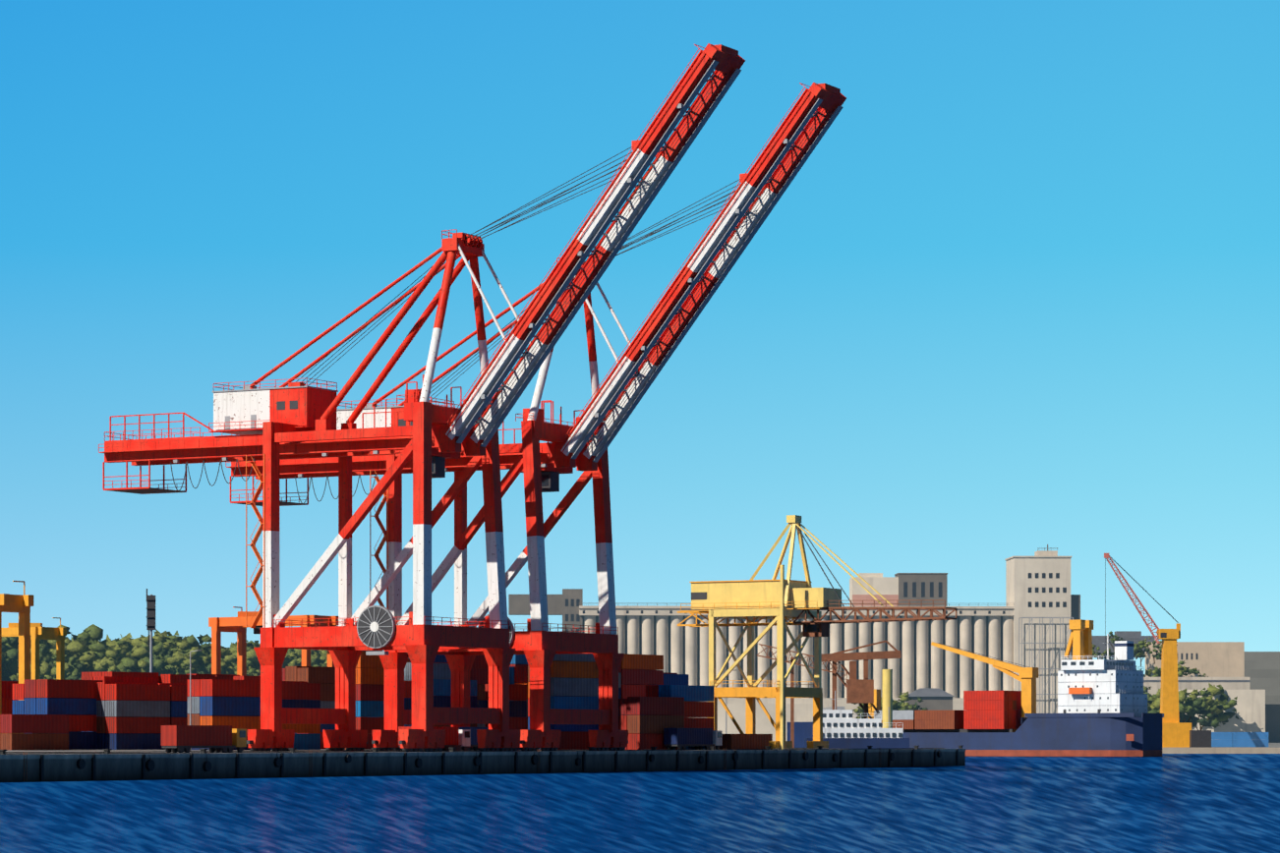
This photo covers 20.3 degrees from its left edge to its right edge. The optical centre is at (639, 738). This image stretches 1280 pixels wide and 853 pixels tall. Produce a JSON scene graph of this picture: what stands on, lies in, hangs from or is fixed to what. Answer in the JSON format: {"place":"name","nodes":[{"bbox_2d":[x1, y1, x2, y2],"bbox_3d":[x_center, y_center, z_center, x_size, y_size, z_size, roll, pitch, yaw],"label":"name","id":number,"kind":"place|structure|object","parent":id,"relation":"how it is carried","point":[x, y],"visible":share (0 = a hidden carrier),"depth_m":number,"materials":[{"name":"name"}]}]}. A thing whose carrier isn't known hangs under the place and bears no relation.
{"place":"outdoors","nodes":[
{"label":"outdoors","id":0,"kind":"place"},
{"bbox_2d":[0,746,965,782],"bbox_3d":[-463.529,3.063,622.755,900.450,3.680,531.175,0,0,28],"label":"quay","id":1,"kind":"structure","parent":0,"point":[25,766],"depth_m":483.22,"materials":[{"name":"grey concrete"}]},
{"bbox_2d":[0,581,338,714],"bbox_3d":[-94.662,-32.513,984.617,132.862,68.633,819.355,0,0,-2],"label":"yard gear","id":2,"kind":"object","parent":1,"relation":"on","point":[26,631],"visible":0.44,"depth_m":710.22,"materials":[{"name":"yellow metal"}]},
{"bbox_2d":[0,650,772,750],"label":"containers","id":3,"kind":"object","parent":1,"relation":"on","point":[113,711],"visible":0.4,"depth_m":562.83,"materials":[{"name":"red metal"}]},
{"bbox_2d":[98,43,745,752],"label":"crane","id":4,"kind":"object","parent":1,"relation":"on","point":[289,419],"visible":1,"depth_m":497.79,"materials":[{"name":"metal"}]},
{"bbox_2d":[161,649,734,753],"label":"apron traffic","id":5,"kind":"object","parent":1,"relation":"on","point":[188,738],"visible":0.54,"depth_m":499.60,"materials":[{"name":"metal"}]},
{"bbox_2d":[225,82,846,751],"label":"crane","id":6,"kind":"object","parent":1,"relation":"on","point":[583,442],"visible":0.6,"depth_m":521.87,"materials":[{"name":"metal"}]},
{"bbox_2d":[677,515,957,750],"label":"gantry crane","id":7,"kind":"object","parent":1,"relation":"on","point":[751,601],"visible":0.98,"depth_m":587.48,"materials":[{"name":"metal"}]},
{"bbox_2d":[0,754,1279,852],"bbox_3d":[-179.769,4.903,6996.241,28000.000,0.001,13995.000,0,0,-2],"label":"water","id":8,"kind":"structure","parent":0,"point":[1196,803],"depth_m":241.92,"materials":[{"name":"blue liquid"}]},
{"bbox_2d":[756,640,909,749],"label":"ship","id":9,"kind":"object","parent":8,"relation":"on","point":[843,729],"visible":0.81,"depth_m":753.84,"materials":[{"name":"grey metal"}]},
{"bbox_2d":[787,619,1163,756],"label":"ship","id":10,"kind":"object","parent":8,"relation":"on","point":[1102,708],"visible":0.81,"depth_m":959.63,"materials":[{"name":"blue metal"}]},
{"bbox_2d":[0,0,1279,675],"label":"sky","id":11,"kind":"structure","parent":0,"point":[1019,295],"materials":[{"name":"blue"}]},
{"bbox_2d":[1162,651,1279,754],"bbox_3d":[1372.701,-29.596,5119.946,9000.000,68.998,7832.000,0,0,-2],"label":"shore","id":12,"kind":"structure","parent":0,"point":[1261,670],"depth_m":2489.17,"materials":[{"name":"concrete"}]},
{"bbox_2d":[1,624,1239,730],"bbox_3d":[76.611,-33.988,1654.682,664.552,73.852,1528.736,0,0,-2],"label":"trees","id":13,"kind":"object","parent":12,"relation":"on","point":[87,651],"visible":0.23,"depth_m":941.56,"materials":[{"name":"green plant"}]},
{"bbox_2d":[508,544,1080,741],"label":"silo","id":14,"kind":"object","parent":12,"relation":"on","point":[1027,625],"visible":0.52,"depth_m":1497.25,"materials":[{"name":"concrete"}]},
{"bbox_2d":[1092,631,1265,732],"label":"buildings","id":15,"kind":"structure","parent":12,"relation":"on","point":[1222,664],"depth_m":2406.58,"materials":[{"name":"concrete"}]},
{"bbox_2d":[1104,553,1268,748],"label":"lattice crane","id":16,"kind":"object","parent":12,"relation":"on","point":[1176,733],"visible":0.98,"depth_m":1183.98,"materials":[{"name":"yellow metal"}]}
]}

